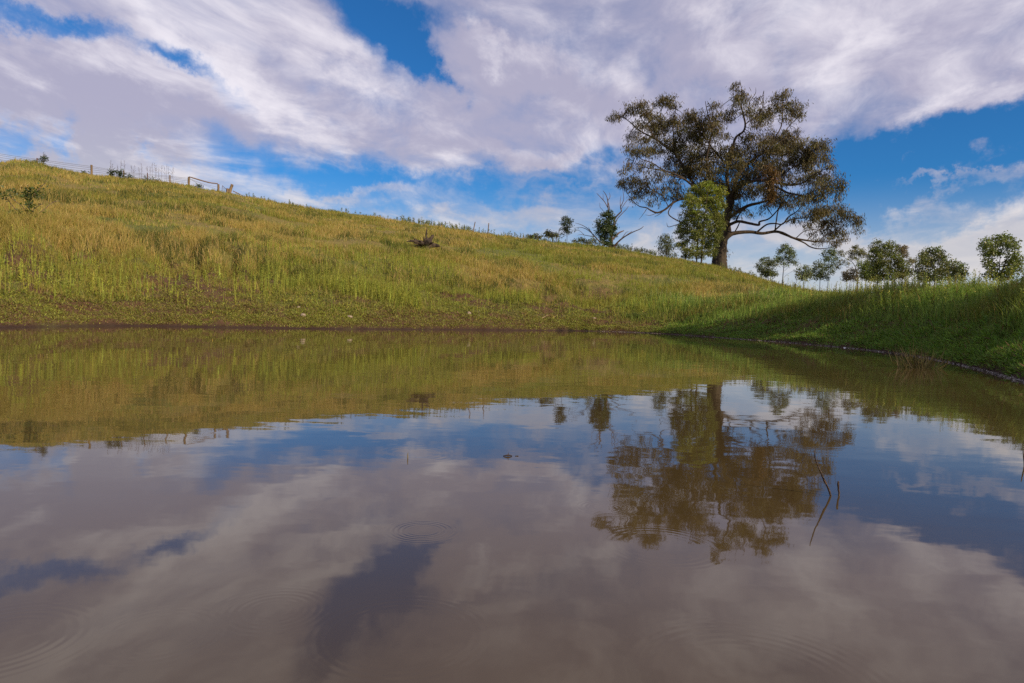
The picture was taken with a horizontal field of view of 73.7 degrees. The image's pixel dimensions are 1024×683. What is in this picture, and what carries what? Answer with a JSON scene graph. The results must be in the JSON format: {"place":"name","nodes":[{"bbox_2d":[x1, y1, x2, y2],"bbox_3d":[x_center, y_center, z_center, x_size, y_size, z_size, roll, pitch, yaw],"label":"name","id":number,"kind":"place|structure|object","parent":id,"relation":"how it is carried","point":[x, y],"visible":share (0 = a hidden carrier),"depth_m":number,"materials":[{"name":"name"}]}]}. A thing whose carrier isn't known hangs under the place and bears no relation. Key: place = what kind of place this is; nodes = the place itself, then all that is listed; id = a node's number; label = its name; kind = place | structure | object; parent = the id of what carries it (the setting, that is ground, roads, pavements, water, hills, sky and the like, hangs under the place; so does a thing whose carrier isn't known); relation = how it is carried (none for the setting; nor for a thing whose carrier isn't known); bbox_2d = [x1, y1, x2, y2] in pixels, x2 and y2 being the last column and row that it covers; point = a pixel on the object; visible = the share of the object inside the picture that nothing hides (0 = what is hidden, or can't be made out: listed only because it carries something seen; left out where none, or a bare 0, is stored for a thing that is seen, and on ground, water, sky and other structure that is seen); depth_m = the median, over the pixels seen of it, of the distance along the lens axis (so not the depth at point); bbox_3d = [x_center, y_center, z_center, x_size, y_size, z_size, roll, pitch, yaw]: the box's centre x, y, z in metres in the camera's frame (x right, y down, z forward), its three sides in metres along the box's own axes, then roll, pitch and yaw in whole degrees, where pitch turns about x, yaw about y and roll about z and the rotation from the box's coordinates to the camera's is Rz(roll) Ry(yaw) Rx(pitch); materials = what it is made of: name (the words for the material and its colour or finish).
{"place":"outdoors","nodes":[
{"label":"outdoors","id":0,"kind":"place"},
{"bbox_2d":[0,326,1023,682],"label":"water","id":1,"kind":"structure","parent":0,"point":[262,506],"depth_m":1.24,"materials":[{"name":"liquid"}]},
{"bbox_2d":[614,331,1023,382],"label":"foam line","id":2,"kind":"object","parent":1,"relation":"on","point":[1012,377],"visible":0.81,"depth_m":6.59,"materials":[{"name":"liquid"}]},
{"bbox_2d":[814,451,831,495],"bbox_3d":[0.639,0.294,1.399,0.075,0.149,0.008,1,2,-26],"label":"bare stick","id":3,"kind":"object","parent":1,"relation":"in","point":[825,483],"visible":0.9,"depth_m":1.40,"materials":[{"name":"brown wood"}]},
{"bbox_2d":[883,341,952,368],"bbox_3d":[3.605,0.096,6.042,0.579,0.339,0.488,2,2,0],"label":"rush clump","id":4,"kind":"object","parent":1,"relation":"on","point":[911,363],"visible":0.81,"depth_m":6.04,"materials":[{"name":"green plant"}]},
{"bbox_2d":[0,156,1023,379],"bbox_3d":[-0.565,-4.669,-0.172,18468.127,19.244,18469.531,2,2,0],"label":"ground","id":5,"kind":"structure","parent":0,"point":[113,322],"depth_m":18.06,"materials":[{"name":"green plant"}]},
{"bbox_2d":[0,180,56,218],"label":"thorn bush","id":6,"kind":"object","parent":5,"relation":"on","point":[29,203],"visible":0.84,"depth_m":19.23,"materials":[{"name":"green plant"}]},
{"bbox_2d":[39,155,48,163],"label":"bush","id":7,"kind":"object","parent":5,"relation":"on","point":[43,158],"visible":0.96,"depth_m":68.91,"materials":[{"name":"green plant"}]},
{"bbox_2d":[0,154,185,182],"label":"wire fence","id":8,"kind":"object","parent":5,"relation":"on","point":[91,169],"visible":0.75,"depth_m":70.89,"materials":[{"name":"grey metal"}]},
{"bbox_2d":[107,168,116,175],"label":"bush","id":9,"kind":"object","parent":5,"relation":"on","point":[112,172],"visible":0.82,"depth_m":71.48,"materials":[{"name":"green plant"}]},
{"bbox_2d":[116,169,124,177],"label":"bush","id":10,"kind":"object","parent":5,"relation":"on","point":[119,173],"visible":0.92,"depth_m":71.81,"materials":[{"name":"green plant"}]},
{"bbox_2d":[188,176,219,189],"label":"log rail frame","id":11,"kind":"object","parent":5,"relation":"on","point":[218,185],"visible":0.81,"depth_m":75.76,"materials":[{"name":"wood"}]},
{"bbox_2d":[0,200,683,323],"bbox_3d":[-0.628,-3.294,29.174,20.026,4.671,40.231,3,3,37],"label":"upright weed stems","id":12,"kind":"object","parent":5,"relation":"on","point":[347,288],"visible":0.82,"depth_m":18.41,"materials":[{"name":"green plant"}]},
{"bbox_2d":[406,229,439,249],"bbox_3d":[-4.555,-5.309,35.168,1.860,1.229,0.795,1,2,-18],"label":"uprooted stump","id":13,"kind":"object","parent":5,"relation":"on","point":[427,242],"visible":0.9,"depth_m":35.13,"materials":[{"name":"brown wood"}]},
{"bbox_2d":[0,229,1023,377],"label":"ground cover","id":14,"kind":"object","parent":5,"relation":"on","point":[1008,351],"visible":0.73,"depth_m":13.28,"materials":[{"name":"green plant"}]},
{"bbox_2d":[245,192,794,286],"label":"skyline weeds","id":15,"kind":"object","parent":5,"relation":"on","point":[618,246],"visible":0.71,"depth_m":81.81,"materials":[{"name":"green plant"}]},
{"bbox_2d":[525,233,544,238],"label":"distant tree","id":16,"kind":"object","parent":5,"relation":"on","point":[536,236],"visible":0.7,"depth_m":133.07,"materials":[{"name":"green plant"}]},
{"bbox_2d":[544,229,561,241],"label":"distant tree","id":17,"kind":"object","parent":5,"relation":"on","point":[549,234],"visible":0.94,"depth_m":134.15,"materials":[{"name":"green plant"}]},
{"bbox_2d":[558,215,578,234],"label":"young gum tree","id":18,"kind":"object","parent":5,"relation":"on","point":[566,225],"visible":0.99,"depth_m":83.07,"materials":[{"name":"green plant"}]},
{"bbox_2d":[572,237,589,243],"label":"distant tree","id":19,"kind":"object","parent":5,"relation":"on","point":[582,240],"visible":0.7,"depth_m":132.78,"materials":[{"name":"green plant"}]},
{"bbox_2d":[586,235,603,245],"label":"leafy shrub","id":20,"kind":"object","parent":5,"relation":"on","point":[594,240],"visible":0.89,"depth_m":78.67,"materials":[{"name":"green plant"}]},
{"bbox_2d":[592,209,619,246],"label":"young gum tree","id":21,"kind":"object","parent":5,"relation":"on","point":[607,232],"visible":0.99,"depth_m":79.18,"materials":[{"name":"green plant"}]},
{"bbox_2d":[576,191,643,248],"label":"dead tree","id":22,"kind":"object","parent":5,"relation":"on","point":[613,238],"visible":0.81,"depth_m":80.30,"materials":[{"name":"brown wood"}]},
{"bbox_2d":[624,311,652,316],"bbox_3d":[4.094,-0.862,21.929,1.140,0.242,0.860,2,2,0],"label":"grass tussock","id":23,"kind":"object","parent":5,"relation":"on","point":[636,315],"depth_m":21.74,"materials":[{"name":"green plant"}]},
{"bbox_2d":[654,233,678,257],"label":"young gum tree","id":24,"kind":"object","parent":5,"relation":"on","point":[665,243],"visible":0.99,"depth_m":73.85,"materials":[{"name":"green plant"}]},
{"bbox_2d":[672,180,729,262],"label":"young gum tree","id":25,"kind":"object","parent":5,"relation":"on","point":[709,192],"visible":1,"depth_m":80.05,"materials":[{"name":"green plant"}]},
{"bbox_2d":[605,81,866,268],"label":"river gum tree","id":26,"kind":"object","parent":5,"relation":"on","point":[764,168],"visible":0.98,"depth_m":93.90,"materials":[{"name":"green plant"}]},
{"bbox_2d":[755,257,779,280],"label":"bushy gum tree","id":27,"kind":"object","parent":5,"relation":"on","point":[764,270],"visible":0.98,"depth_m":76.15,"materials":[{"name":"green plant"}]},
{"bbox_2d":[771,241,798,285],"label":"slender gum tree","id":28,"kind":"object","parent":5,"relation":"on","point":[791,257],"visible":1,"depth_m":68.24,"materials":[{"name":"green plant"}]},
{"bbox_2d":[793,264,813,282],"bbox_3d":[25.048,-5.222,58.501,1.793,2.820,2.160,3,2,32],"label":"gum tree","id":29,"kind":"object","parent":5,"relation":"on","point":[805,273],"visible":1,"depth_m":58.13,"materials":[{"name":"green plant"}]},
{"bbox_2d":[604,266,1023,337],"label":"dam bank weeds","id":30,"kind":"object","parent":5,"relation":"on","point":[996,295],"visible":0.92,"depth_m":13.53,"materials":[{"name":"green plant"}]},
{"bbox_2d":[809,259,832,290],"bbox_3d":[27.122,-5.554,60.360,2.126,3.438,2.246,2,2,0],"label":"gum tree","id":31,"kind":"object","parent":5,"relation":"on","point":[821,274],"visible":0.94,"depth_m":60.05,"materials":[{"name":"green plant"}]},
{"bbox_2d":[819,246,842,289],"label":"slender gum tree","id":32,"kind":"object","parent":5,"relation":"on","point":[831,254],"visible":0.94,"depth_m":65.17,"materials":[{"name":"green plant"}]},
{"bbox_2d":[840,267,859,288],"bbox_3d":[30.006,-5.080,60.716,1.636,3.181,2.377,3,2,23],"label":"tree","id":33,"kind":"object","parent":5,"relation":"on","point":[849,275],"visible":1,"depth_m":60.39,"materials":[{"name":"green plant"}]},
{"bbox_2d":[833,244,868,285],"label":"open crowned tree","id":34,"kind":"object","parent":5,"relation":"on","point":[854,252],"visible":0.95,"depth_m":78.52,"materials":[{"name":"green plant"}]},
{"bbox_2d":[855,259,871,288],"bbox_3d":[32.224,-5.526,62.199,1.888,4.122,2.655,2,2,0],"label":"bushy gum tree","id":35,"kind":"object","parent":5,"relation":"on","point":[862,272],"visible":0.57,"depth_m":62.13,"materials":[{"name":"green plant"}]},
{"bbox_2d":[862,238,916,285],"bbox_3d":[31.808,-5.824,57.576,4.104,5.945,2.915,3,2,25],"label":"dense gum tree","id":36,"kind":"object","parent":5,"relation":"on","point":[877,264],"visible":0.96,"depth_m":57.29,"materials":[{"name":"green plant"}]},
{"bbox_2d":[894,244,909,270],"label":"round topped tree","id":37,"kind":"object","parent":5,"relation":"on","point":[903,250],"visible":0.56,"depth_m":81.71,"materials":[{"name":"green plant"}]},
{"bbox_2d":[905,257,915,280],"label":"umbrella tree","id":38,"kind":"object","parent":5,"relation":"on","point":[912,261],"visible":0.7,"depth_m":81.64,"materials":[{"name":"green plant"}]},
{"bbox_2d":[912,245,952,282],"bbox_3d":[32.479,-4.943,52.713,3.083,4.996,2.764,3,2,31],"label":"dense gum tree","id":39,"kind":"object","parent":5,"relation":"on","point":[927,259],"visible":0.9,"depth_m":52.59,"materials":[{"name":"green plant"}]},
{"bbox_2d":[942,258,969,281],"bbox_3d":[32.581,-4.160,50.186,1.696,3.952,2.541,3,3,34],"label":"gum tree","id":40,"kind":"object","parent":5,"relation":"on","point":[957,267],"visible":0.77,"depth_m":49.81,"materials":[{"name":"green plant"}]},
{"bbox_2d":[976,230,1023,283],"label":"tall gum tree","id":41,"kind":"object","parent":5,"relation":"on","point":[998,243],"visible":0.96,"depth_m":42.04,"materials":[{"name":"green plant"}]},
{"bbox_2d":[0,0,1023,292],"label":"sky","id":42,"kind":"structure","parent":0,"point":[481,113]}
]}

